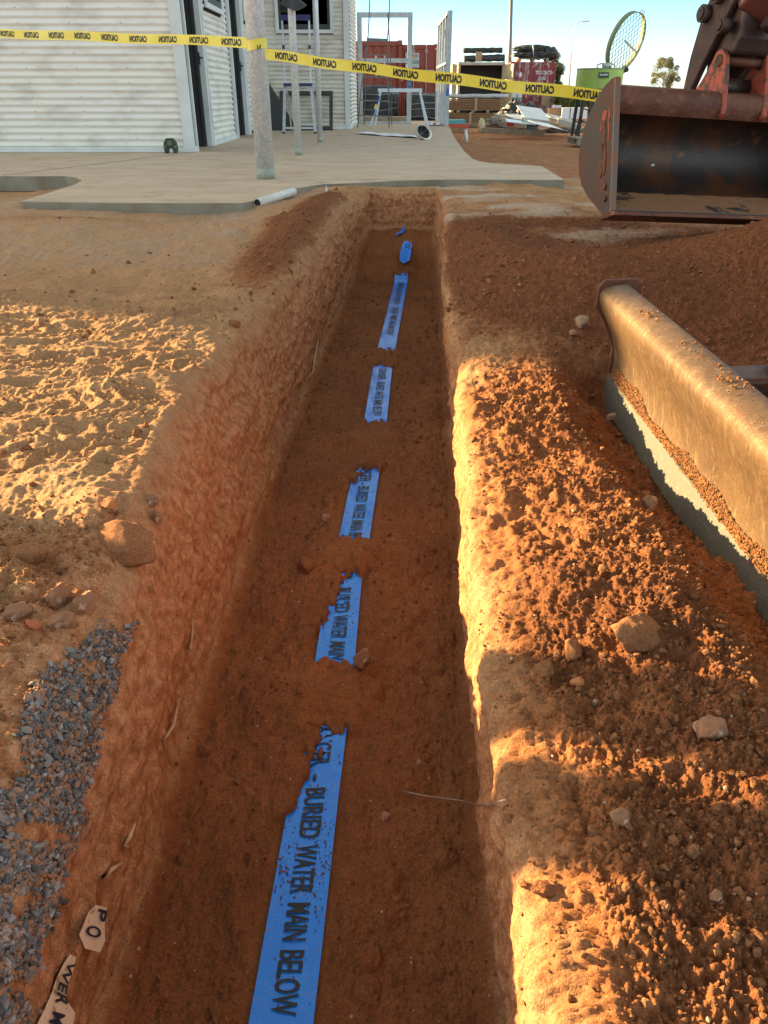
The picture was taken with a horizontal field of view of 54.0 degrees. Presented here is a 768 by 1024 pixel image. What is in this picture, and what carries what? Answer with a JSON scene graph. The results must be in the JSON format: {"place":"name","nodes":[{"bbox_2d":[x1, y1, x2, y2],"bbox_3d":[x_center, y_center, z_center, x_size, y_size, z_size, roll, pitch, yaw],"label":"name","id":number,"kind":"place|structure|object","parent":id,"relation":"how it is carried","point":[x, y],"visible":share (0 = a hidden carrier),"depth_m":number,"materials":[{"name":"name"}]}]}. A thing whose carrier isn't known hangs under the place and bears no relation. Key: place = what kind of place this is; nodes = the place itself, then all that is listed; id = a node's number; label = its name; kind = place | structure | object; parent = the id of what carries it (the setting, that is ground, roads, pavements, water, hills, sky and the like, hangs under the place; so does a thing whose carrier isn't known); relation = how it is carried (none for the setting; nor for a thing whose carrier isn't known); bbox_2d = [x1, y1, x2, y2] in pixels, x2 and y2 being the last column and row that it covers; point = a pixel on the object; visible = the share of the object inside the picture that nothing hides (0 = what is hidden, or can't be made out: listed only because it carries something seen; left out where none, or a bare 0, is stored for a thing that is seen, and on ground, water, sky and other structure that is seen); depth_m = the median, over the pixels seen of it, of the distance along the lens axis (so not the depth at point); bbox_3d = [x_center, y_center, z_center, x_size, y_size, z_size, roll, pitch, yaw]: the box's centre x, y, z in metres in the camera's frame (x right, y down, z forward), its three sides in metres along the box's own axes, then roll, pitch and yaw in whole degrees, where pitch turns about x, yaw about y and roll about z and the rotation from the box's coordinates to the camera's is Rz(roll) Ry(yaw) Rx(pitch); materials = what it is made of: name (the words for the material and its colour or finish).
{"place":"outdoors","nodes":[
{"label":"outdoors","id":0,"kind":"place"},
{"bbox_2d":[0,619,139,1023],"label":"gravel","id":1,"kind":"structure","parent":0,"point":[23,863],"depth_m":1.00,"materials":[{"name":"gravel"}]},
{"bbox_2d":[0,99,767,1023],"bbox_3d":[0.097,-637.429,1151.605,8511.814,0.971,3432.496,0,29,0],"label":"ground","id":2,"kind":"structure","parent":0,"point":[206,463],"depth_m":1.64,"materials":[{"name":"soil"}]},
{"bbox_2d":[3,601,32,622],"bbox_3d":[-0.580,0.164,1.198,0.043,0.034,0.033,-10,30,-17],"label":"stone","id":3,"kind":"object","parent":2,"relation":"on","point":[17,611],"visible":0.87,"depth_m":1.19,"materials":[{"name":"stone"}]},
{"bbox_2d":[9,541,47,564],"bbox_3d":[-0.638,0.080,1.358,0.066,0.038,0.046,-9,30,-15],"label":"stone","id":4,"kind":"object","parent":2,"relation":"on","point":[33,552],"visible":0.87,"depth_m":1.35,"materials":[{"name":"stone"}]},
{"bbox_2d":[25,619,41,629],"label":"stone","id":5,"kind":"object","parent":2,"relation":"on","point":[33,624],"visible":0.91,"depth_m":1.17,"materials":[{"name":"brown"}]},
{"bbox_2d":[44,582,69,610],"bbox_3d":[-0.541,0.140,1.246,0.036,0.050,0.043,15,32,24],"label":"stone","id":6,"kind":"object","parent":2,"relation":"on","point":[56,597],"visible":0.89,"depth_m":1.23,"materials":[{"name":"stone"}]},
{"bbox_2d":[45,611,75,629],"bbox_3d":[-0.512,0.175,1.191,0.044,0.037,0.035,-9,30,-16],"label":"stone","id":7,"kind":"object","parent":2,"relation":"on","point":[63,620],"visible":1,"depth_m":1.18,"materials":[{"name":"stone"}]},
{"bbox_2d":[37,905,107,1023],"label":"warning tape remnant","id":8,"kind":"object","parent":2,"relation":"on","point":[58,1009],"visible":1,"depth_m":1.02,"materials":[{"name":"beige"}]},
{"bbox_2d":[69,590,95,615],"bbox_3d":[-0.497,0.154,1.244,0.042,0.043,0.047,0,29,0],"label":"stone","id":9,"kind":"object","parent":2,"relation":"on","point":[84,603],"visible":0.99,"depth_m":1.23,"materials":[{"name":"stone"}]},
{"bbox_2d":[101,498,114,509],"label":"stone","id":10,"kind":"object","parent":2,"relation":"on","point":[107,503],"visible":0.94,"depth_m":1.50,"materials":[{"name":"brown"}]},
{"bbox_2d":[101,862,122,878],"bbox_3d":[-0.422,0.558,1.174,0.009,0.051,0.062,0,29,0],"label":"root shred","id":11,"kind":"object","parent":2,"relation":"on","point":[111,870],"visible":1,"depth_m":1.16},
{"bbox_2d":[95,520,155,566],"bbox_3d":[-0.504,0.067,1.453,0.141,0.087,0.110,0,29,0],"label":"soil boulder","id":12,"kind":"object","parent":2,"relation":"on","point":[129,544],"visible":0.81,"depth_m":1.43,"materials":[{"name":"soil"}]},
{"bbox_2d":[123,823,135,848],"bbox_3d":[-0.422,0.551,1.259,0.012,0.048,0.047,-2,29,-4],"label":"root shred","id":13,"kind":"object","parent":2,"relation":"on","point":[128,839],"visible":1,"depth_m":1.24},
{"bbox_2d":[143,494,158,507],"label":"stone","id":14,"kind":"object","parent":2,"relation":"on","point":[152,500],"visible":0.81,"depth_m":1.62,"materials":[{"name":"stone"}]},
{"bbox_2d":[150,509,162,525],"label":"stone","id":15,"kind":"object","parent":2,"relation":"on","point":[156,516],"visible":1,"depth_m":1.59,"materials":[{"name":"stone"}]},
{"bbox_2d":[162,698,180,763],"bbox_3d":[-0.442,0.451,1.577,0.010,0.097,0.163,-2,29,-4],"label":"root shred","id":16,"kind":"object","parent":2,"relation":"on","point":[172,725],"visible":1,"depth_m":1.57,"materials":[{"name":"wood"}]},
{"bbox_2d":[189,619,194,651],"bbox_3d":[-0.446,0.286,1.745,0.013,0.048,0.067,-4,29,-8],"label":"root shred","id":17,"kind":"object","parent":2,"relation":"on","point":[191,637],"visible":1,"depth_m":1.76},
{"bbox_2d":[196,744,212,756],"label":"stone","id":18,"kind":"object","parent":2,"relation":"on","point":[203,750],"visible":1,"depth_m":1.63,"materials":[{"name":"stone"}]},
{"bbox_2d":[228,319,240,327],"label":"stone","id":19,"kind":"object","parent":2,"relation":"on","point":[235,323],"visible":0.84,"depth_m":2.78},
{"bbox_2d":[253,188,296,205],"bbox_3d":[-0.783,-2.283,5.469,0.060,0.066,0.674,8,30,14],"label":"drain pipe","id":20,"kind":"object","parent":2,"relation":"on","point":[279,196],"visible":0.97,"depth_m":5.42,"materials":[{"name":"white plastic"}]},
{"bbox_2d":[0,121,563,214],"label":"concrete slab","id":21,"kind":"structure","parent":2,"relation":"on","point":[217,179],"depth_m":7.12,"materials":[{"name":"grey"}]},
{"bbox_2d":[163,138,177,152],"bbox_3d":[-2.620,-4.495,9.253,0.170,0.165,0.075,0,29,0],"label":"clamp jaw","id":22,"kind":"object","parent":21,"relation":"on","point":[169,143],"visible":1,"depth_m":9.23,"materials":[{"name":"metal"}]},
{"bbox_2d":[0,0,357,151],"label":"site building","id":23,"kind":"structure","parent":21,"relation":"on","point":[72,96],"depth_m":9.31,"materials":[{"name":"grey"}]},
{"bbox_2d":[179,0,207,145],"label":"door","id":24,"kind":"structure","parent":23,"relation":"in","point":[194,56],"depth_m":10.05,"materials":[{"name":"grey metal"}]},
{"bbox_2d":[203,0,223,14],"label":"window","id":25,"kind":"structure","parent":23,"relation":"in","point":[216,6],"depth_m":10.65,"materials":[{"name":"grey metal"}]},
{"bbox_2d":[188,0,245,134],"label":"door","id":26,"kind":"structure","parent":23,"relation":"in","point":[237,64],"depth_m":12.86,"materials":[{"name":"grey metal"}]},
{"bbox_2d":[274,0,333,32],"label":"window","id":27,"kind":"structure","parent":23,"relation":"in","point":[300,28],"depth_m":14.68,"materials":[{"name":"glass"}]},
{"bbox_2d":[244,0,274,179],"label":"steel post","id":28,"kind":"object","parent":21,"relation":"on","point":[258,75],"visible":1,"depth_m":6.16,"materials":[{"name":"grey paint"}]},
{"bbox_2d":[0,29,601,101],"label":"caution tape","id":29,"kind":"object","parent":28,"relation":"attached to","point":[550,89],"visible":0.98,"depth_m":5.85,"materials":[{"name":"yellow"}]},
{"bbox_2d":[269,84,293,129],"bbox_3d":[-2.020,-8.061,14.877,0.620,0.950,0.040,0,29,0],"label":"dark panel","id":30,"kind":"object","parent":21,"relation":"on","point":[276,105],"visible":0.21,"depth_m":14.95,"materials":[{"name":"grey metal"}]},
{"bbox_2d":[288,8,301,155],"bbox_3d":[-1.020,-5.707,8.213,0.088,3.300,0.088,0,29,0],"label":"steel post","id":31,"kind":"object","parent":21,"relation":"on","point":[294,80],"visible":1,"depth_m":8.64,"materials":[{"name":"metal"}]},
{"bbox_2d":[279,0,306,12],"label":"post collar","id":32,"kind":"object","parent":31,"relation":"attached to","point":[294,5],"visible":0.98,"depth_m":8.23,"materials":[{"name":"grey metal"}]},
{"bbox_2d":[281,15,316,133],"bbox_3d":[-1.560,-8.098,13.995,0.636,1.893,1.193,0,29,0],"label":"step ladder","id":33,"kind":"object","parent":21,"relation":"on","point":[310,84],"visible":0.88,"depth_m":13.87,"materials":[{"name":"metal"}]},
{"bbox_2d":[280,91,332,129],"bbox_3d":[-1.565,-8.080,15.187,1.070,0.705,0.410,0,29,0],"label":"window frame","id":34,"kind":"object","parent":21,"relation":"on","point":[323,93],"visible":0.62,"depth_m":15.16,"materials":[{"name":"grey metal"}]},
{"bbox_2d":[312,0,322,141],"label":"steel post","id":35,"kind":"object","parent":21,"relation":"on","point":[317,70],"visible":1,"depth_m":10.98,"materials":[{"name":"metal"}]},
{"bbox_2d":[357,0,391,126],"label":"tube ladder","id":36,"kind":"object","parent":21,"relation":"on","point":[375,40],"visible":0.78,"depth_m":16.16,"materials":[{"name":"grey metal"}]},
{"bbox_2d":[363,116,405,120],"bbox_3d":[-0.015,-10.354,19.872,1.270,0.117,0.800,0,29,0],"label":"concrete step","id":37,"kind":"object","parent":21,"relation":"on","point":[394,118],"visible":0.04,"depth_m":19.52,"materials":[{"name":"concrete"}]},
{"bbox_2d":[357,12,412,123],"bbox_3d":[0.018,-10.405,17.747,1.276,2.267,0.108,0,29,0],"label":"tube bay","id":38,"kind":"object","parent":21,"relation":"on","point":[409,16],"visible":0.8,"depth_m":17.60,"materials":[{"name":"metal"}]},
{"bbox_2d":[359,132,416,136],"bbox_3d":[0.067,-6.649,13.279,0.544,0.020,2.376,-16,33,-26],"label":"paper sheet","id":39,"kind":"object","parent":21,"relation":"on","point":[390,134],"visible":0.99,"depth_m":13.35,"materials":[{"name":"white"}]},
{"bbox_2d":[370,88,428,125],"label":"work platform","id":40,"kind":"structure","parent":21,"relation":"on","point":[381,90],"depth_m":16.62,"materials":[{"name":"metal"}]},
{"bbox_2d":[416,124,431,139],"bbox_3d":[0.636,-6.049,12.007,0.264,0.217,0.221,0,29,0],"label":"hard hat","id":41,"kind":"object","parent":21,"relation":"on","point":[423,132],"visible":1,"depth_m":12.04,"materials":[{"name":"white plastic"}]},
{"bbox_2d":[435,10,452,126],"bbox_3d":[1.400,-10.485,17.983,0.090,2.178,3.678,0,29,0],"label":"stud wall frame","id":42,"kind":"object","parent":21,"relation":"on","point":[444,38],"visible":0.85,"depth_m":17.50,"materials":[{"name":"metal"}]},
{"bbox_2d":[107,273,495,1023],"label":"trench crumbs","id":43,"kind":"object","parent":2,"relation":"on","point":[211,981],"visible":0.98,"depth_m":1.74,"materials":[{"name":"soil"}]},
{"bbox_2d":[296,557,313,573],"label":"stone","id":44,"kind":"object","parent":2,"relation":"on","point":[305,565],"visible":0.9,"depth_m":2.25,"materials":[{"name":"stone"}]},
{"bbox_2d":[248,226,411,1023],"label":"marker tape","id":45,"kind":"object","parent":2,"relation":"on","point":[288,996],"visible":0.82,"depth_m":1.46,"materials":[{"name":"blue"}]},
{"bbox_2d":[274,479,372,1005],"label":"tape crumbs","id":46,"kind":"object","parent":45,"relation":"on","point":[309,838],"visible":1,"depth_m":1.41,"materials":[{"name":"soil"}]},
{"bbox_2d":[353,648,370,669],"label":"stone","id":47,"kind":"object","parent":2,"relation":"on","point":[362,659],"visible":1,"depth_m":1.86,"materials":[{"name":"stone"}]},
{"bbox_2d":[356,40,401,119],"bbox_3d":[-1.240,-17.865,31.590,3.756,2.620,11.420,0,29,0],"label":"shipping container","id":48,"kind":"object","parent":2,"relation":"on","point":[379,48],"visible":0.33,"depth_m":26.26,"materials":[{"name":"metal"}]},
{"bbox_2d":[363,85,398,115],"bbox_3d":[-0.160,-13.990,25.985,1.318,1.256,1.204,0,29,0],"label":"wrapped pallet","id":49,"kind":"object","parent":2,"relation":"on","point":[372,92],"visible":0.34,"depth_m":25.50,"materials":[{"name":"grey"}]},
{"bbox_2d":[21,221,766,1023],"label":"pale grit","id":50,"kind":"object","parent":2,"relation":"on","point":[595,701],"visible":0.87,"depth_m":1.33,"materials":[{"name":"stone"}]},
{"bbox_2d":[402,44,436,115],"bbox_3d":[0.745,-18.763,33.230,2.526,2.600,11.680,0,29,0],"label":"shipping container","id":51,"kind":"object","parent":2,"relation":"on","point":[424,57],"visible":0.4,"depth_m":27.85,"materials":[{"name":"metal"}]},
{"bbox_2d":[402,49,403,115],"bbox_3d":[0.178,-15.991,28.198,1.117,2.530,0.110,0,29,0],"label":"door","id":52,"kind":"structure","parent":51,"relation":"in","point":[402,49],"depth_m":28.22,"materials":[{"name":"red paint"}]},
{"bbox_2d":[404,45,434,115],"bbox_3d":[1.312,-15.991,28.198,1.117,2.530,0.110,0,29,0],"label":"door","id":53,"kind":"structure","parent":51,"relation":"in","point":[426,56],"depth_m":27.91,"materials":[{"name":"red paint"}]},
{"bbox_2d":[405,93,435,120],"bbox_3d":[1.345,-13.699,25.691,1.298,1.031,1.207,0,29,0],"label":"wrapped pallet","id":54,"kind":"object","parent":2,"relation":"on","point":[429,100],"visible":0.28,"depth_m":25.21,"materials":[{"name":"grey"}]},
{"bbox_2d":[400,790,505,805],"bbox_3d":[0.096,0.453,1.206,0.126,0.539,0.472,0,29,0],"label":"wire","id":55,"kind":"object","parent":2,"relation":"on","point":[458,800],"visible":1,"depth_m":1.50,"materials":[{"name":"beige"}]},
{"bbox_2d":[448,119,468,132],"bbox_3d":[2.085,-11.081,21.641,0.670,0.320,0.600,0,29,0],"label":"box stack","id":56,"kind":"object","parent":2,"relation":"on","point":[457,125],"visible":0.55,"depth_m":21.38,"materials":[{"name":"multicoloured"}]},
{"bbox_2d":[449,112,493,123],"bbox_3d":[2.893,-13.636,26.153,1.734,0.435,1.430,0,29,0],"label":"timber pack","id":57,"kind":"object","parent":2,"relation":"on","point":[471,117],"visible":0.38,"depth_m":25.53,"materials":[{"name":"beige"}]},
{"bbox_3d":[3.500,-13.847,26.048,0.100,0.065,1.410,0,29,0],"label":"spacer block","id":58,"kind":"object","parent":57,"relation":"on","visible":0},
{"bbox_2d":[449,98,501,110],"bbox_3d":[3.052,-14.028,25.936,1.851,0.370,1.430,0,29,0],"label":"timber pack","id":59,"kind":"object","parent":58,"relation":"on","point":[475,105],"visible":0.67,"depth_m":25.36,"materials":[{"name":"beige"}]},
{"bbox_2d":[450,94,508,98],"bbox_3d":[3.199,-14.005,25.394,2.004,0.140,0.130,0,29,0],"label":"grey pipe","id":60,"kind":"object","parent":59,"relation":"on","point":[465,96],"visible":0.97,"depth_m":25.34,"materials":[{"name":"metal"}]},
{"bbox_2d":[449,62,513,114],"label":"shipping container","id":61,"kind":"object","parent":2,"relation":"on","point":[500,70],"visible":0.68,"depth_m":41.82,"materials":[{"name":"beige paint"}]},
{"bbox_2d":[451,64,456,111],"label":"door","id":62,"kind":"structure","parent":61,"relation":"in","point":[454,66],"depth_m":40.62,"materials":[{"name":"beige paint"}]},
{"bbox_2d":[464,55,504,61],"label":"fabric roll","id":63,"kind":"object","parent":61,"relation":"on","point":[485,58],"visible":1,"depth_m":40.83,"materials":[{"name":"fabric"}]},
{"bbox_2d":[463,47,502,53],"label":"fabric roll","id":64,"kind":"object","parent":63,"relation":"on","point":[485,50],"visible":0.99,"depth_m":40.78,"materials":[{"name":"fabric"}]},
{"bbox_2d":[502,64,513,107],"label":"door","id":65,"kind":"structure","parent":61,"relation":"in","point":[509,68],"depth_m":40.69,"materials":[{"name":"wood"}]},
{"bbox_2d":[465,123,526,127],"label":"timber beam","id":66,"kind":"structure","parent":2,"relation":"on","point":[476,125],"depth_m":21.31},
{"bbox_2d":[508,0,512,62],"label":"light pole","id":67,"kind":"object","parent":2,"relation":"on","point":[510,31],"visible":0.48,"depth_m":50.62,"materials":[{"name":"grey metal"}]},
{"bbox_2d":[486,97,539,129],"bbox_3d":[3.752,-11.370,21.583,2.008,0.885,1.214,-22,36,-34],"label":"tarpaulin heap","id":68,"kind":"object","parent":2,"relation":"on","point":[496,120],"visible":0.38,"depth_m":21.38,"materials":[{"name":"grey fabric"}]},
{"bbox_2d":[482,128,545,135],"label":"timber beam","id":69,"kind":"structure","parent":2,"relation":"on","point":[515,131],"depth_m":17.88,"materials":[{"name":"wood"}]},
{"bbox_2d":[505,119,535,124],"bbox_3d":[3.246,-9.285,17.949,0.690,0.120,0.903,3,29,5],"label":"metal sheet","id":70,"kind":"object","parent":69,"relation":"on","point":[517,121],"visible":0.86,"depth_m":17.82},
{"bbox_2d":[516,105,549,123],"bbox_3d":[3.627,-9.687,18.410,0.651,0.424,0.995,-2,29,-3],"label":"metal sheet","id":71,"kind":"object","parent":70,"relation":"on","point":[534,114],"visible":0.75,"depth_m":18.27,"materials":[{"name":"metal"}]},
{"bbox_2d":[503,61,556,112],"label":"shipping container","id":72,"kind":"object","parent":2,"relation":"on","point":[541,72],"visible":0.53,"depth_m":41.12,"materials":[{"name":"metal"}]},
{"bbox_2d":[513,62,533,103],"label":"door","id":73,"kind":"structure","parent":72,"relation":"in","point":[526,70],"depth_m":41.12,"materials":[{"name":"red paint"}]},
{"bbox_2d":[516,58,548,61],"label":"pallet","id":74,"kind":"object","parent":72,"relation":"on","point":[530,60],"visible":0.86,"depth_m":40.80,"materials":[{"name":"brown wood"}]},
{"bbox_2d":[511,41,558,60],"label":"tarpaulin bundle","id":75,"kind":"object","parent":74,"relation":"on","point":[536,51],"visible":0.97,"depth_m":40.65,"materials":[{"name":"fabric"}]},
{"bbox_2d":[531,62,553,112],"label":"door","id":76,"kind":"structure","parent":72,"relation":"in","point":[536,99],"depth_m":41.18,"materials":[{"name":"red paint"}]},
{"bbox_2d":[533,660,554,678],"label":"stone","id":77,"kind":"object","parent":2,"relation":"on","point":[543,668],"visible":1,"depth_m":1.06,"materials":[{"name":"stone"}]},
{"bbox_2d":[541,95,549,104],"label":"plywood board","id":78,"kind":"object","parent":2,"relation":"on","point":[545,100],"visible":0.64,"depth_m":40.82,"materials":[{"name":"beige"}]},
{"bbox_2d":[531,880,560,897],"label":"stone","id":79,"kind":"object","parent":2,"relation":"on","point":[544,888],"visible":1,"depth_m":0.79,"materials":[{"name":"stone"}]},
{"bbox_2d":[546,105,561,116],"bbox_3d":[8.817,-20.791,39.126,0.650,0.552,0.600,0,29,0],"label":"carton","id":80,"kind":"object","parent":2,"relation":"on","point":[555,110],"visible":0.91,"depth_m":38.87,"materials":[{"name":"cardboard"}]},
{"bbox_2d":[548,53,566,84],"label":"cypress tree","id":81,"kind":"object","parent":2,"relation":"on","point":[560,68],"visible":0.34,"depth_m":44.59,"materials":[{"name":"green plant"}]},
{"bbox_2d":[544,127,583,133],"bbox_3d":[4.742,-9.944,19.632,1.488,0.149,0.698,0,29,0],"label":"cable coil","id":82,"kind":"object","parent":2,"relation":"on","point":[552,130],"visible":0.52,"depth_m":19.41,"materials":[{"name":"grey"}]},
{"bbox_2d":[545,113,582,125],"bbox_3d":[4.410,-9.808,18.803,0.806,0.302,1.014,-5,29,-9],"label":"metal sheet","id":83,"kind":"object","parent":2,"relation":"on","point":[554,116],"visible":0.5,"depth_m":18.79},
{"bbox_2d":[561,108,570,118],"bbox_3d":[4.588,-10.056,19.008,0.220,0.248,0.039,0,29,0],"label":"white bracket","id":84,"kind":"object","parent":83,"relation":"on","point":[565,113],"visible":0.86,"depth_m":19.00,"materials":[{"name":"white metal"}]},
{"bbox_2d":[549,96,587,114],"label":"roadside bush","id":85,"kind":"object","parent":2,"relation":"on","point":[564,102],"visible":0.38,"depth_m":40.25,"materials":[{"name":"green plant"}]},
{"bbox_2d":[556,118,581,128],"bbox_3d":[4.431,-9.335,18.146,0.642,0.272,0.285,-3,29,-5],"label":"metal channel","id":86,"kind":"object","parent":2,"relation":"on","point":[564,122],"visible":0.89,"depth_m":18.01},
{"bbox_2d":[565,638,581,660],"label":"stone","id":87,"kind":"object","parent":2,"relation":"on","point":[573,650],"visible":1,"depth_m":1.08,"materials":[{"name":"stone"}]},
{"bbox_2d":[567,136,581,145],"bbox_3d":[4.365,-7.493,15.210,1.170,0.135,0.970,0,29,0],"label":"concrete block","id":88,"kind":"object","parent":2,"relation":"on","point":[574,140],"visible":0.27,"depth_m":15.18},
{"bbox_2d":[573,100,594,134],"bbox_3d":[4.021,-7.842,14.877,0.697,0.819,0.227,-26,38,-38],"label":"hand truck","id":89,"kind":"object","parent":88,"relation":"on","point":[589,110],"visible":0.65,"depth_m":14.80,"materials":[{"name":"black metal"}]},
{"bbox_2d":[570,677,583,686],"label":"stone","id":90,"kind":"object","parent":2,"relation":"on","point":[576,681],"visible":0.99,"depth_m":1.04,"materials":[{"name":"brown"}]},
{"bbox_2d":[568,20,589,84],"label":"light pole","id":91,"kind":"object","parent":2,"relation":"on","point":[571,49],"visible":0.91,"depth_m":98.09,"materials":[{"name":"metal"}]},
{"bbox_2d":[575,315,588,328],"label":"stone","id":92,"kind":"object","parent":2,"relation":"on","point":[581,321],"visible":0.83,"depth_m":2.52,"materials":[{"name":"stone"}]},
{"bbox_2d":[577,859,588,871],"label":"stone","id":93,"kind":"object","parent":2,"relation":"on","point":[582,864],"visible":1,"depth_m":0.80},
{"bbox_2d":[588,824,597,837],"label":"stone","id":94,"kind":"object","parent":2,"relation":"on","point":[592,830],"visible":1,"depth_m":0.83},
{"bbox_2d":[570,9,645,135],"bbox_3d":[4.558,-8.768,15.252,1.331,2.335,0.955,0,29,0],"label":"concrete mixer","id":95,"kind":"object","parent":2,"relation":"on","point":[599,78],"visible":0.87,"depth_m":14.94,"materials":[{"name":"metal"}]},
{"bbox_2d":[608,807,630,825],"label":"stone","id":96,"kind":"object","parent":2,"relation":"on","point":[620,816],"visible":1,"depth_m":0.83,"materials":[{"name":"stone"}]},
{"bbox_2d":[610,612,660,652],"bbox_3d":[0.361,0.175,1.070,0.084,0.062,0.051,-4,29,-7],"label":"soil boulder","id":97,"kind":"object","parent":2,"relation":"on","point":[636,632],"visible":0.99,"depth_m":1.05,"materials":[{"name":"soil"}]},
{"bbox_2d":[641,495,657,511],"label":"stone","id":98,"kind":"object","parent":2,"relation":"on","point":[649,501],"visible":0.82,"depth_m":1.59,"materials":[{"name":"stone"}]},
{"bbox_2d":[650,55,680,87],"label":"bushy tree","id":99,"kind":"object","parent":2,"relation":"on","point":[668,63],"visible":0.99,"depth_m":64.57,"materials":[{"name":"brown plant"}]},
{"bbox_2d":[579,0,767,625],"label":"excavator","id":100,"kind":"object","parent":2,"relation":"on","point":[690,420],"visible":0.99,"depth_m":2.27,"materials":[{"name":"metal"}]},
{"bbox_2d":[692,714,729,740],"bbox_3d":[0.397,0.263,0.912,0.040,0.024,0.033,0,29,0],"label":"stone","id":101,"kind":"object","parent":2,"relation":"on","point":[708,726],"visible":1,"depth_m":0.91,"materials":[{"name":"stone"}]},
{"bbox_2d":[709,888,722,902],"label":"stone","id":102,"kind":"object","parent":2,"relation":"on","point":[715,895],"visible":1,"depth_m":0.76,"materials":[{"name":"stone"}]},
{"bbox_3d":[3.963,-8.801,17.303,0.458,0.107,0.440,0,29,0],"label":"metal sheet","id":103,"kind":"object","parent":2,"relation":"on","visible":0},
{"bbox_2d":[527,120,562,129],"bbox_3d":[3.715,-8.959,17.444,0.559,0.192,0.806,-8,30,-14],"label":"metal sheet","id":104,"kind":"object","parent":103,"relation":"on","point":[543,124],"visible":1,"depth_m":17.40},
{"bbox_2d":[478,118,484,133],"bbox_3d":[2.714,-10.763,21.015,0.218,0.409,0.171,0,29,0],"label":"rag","id":105,"kind":"object","parent":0,"point":[481,124],"visible":0.9,"depth_m":20.96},
{"bbox_2d":[355,0,708,87],"label":"sky","id":106,"kind":"structure","parent":0,"point":[672,26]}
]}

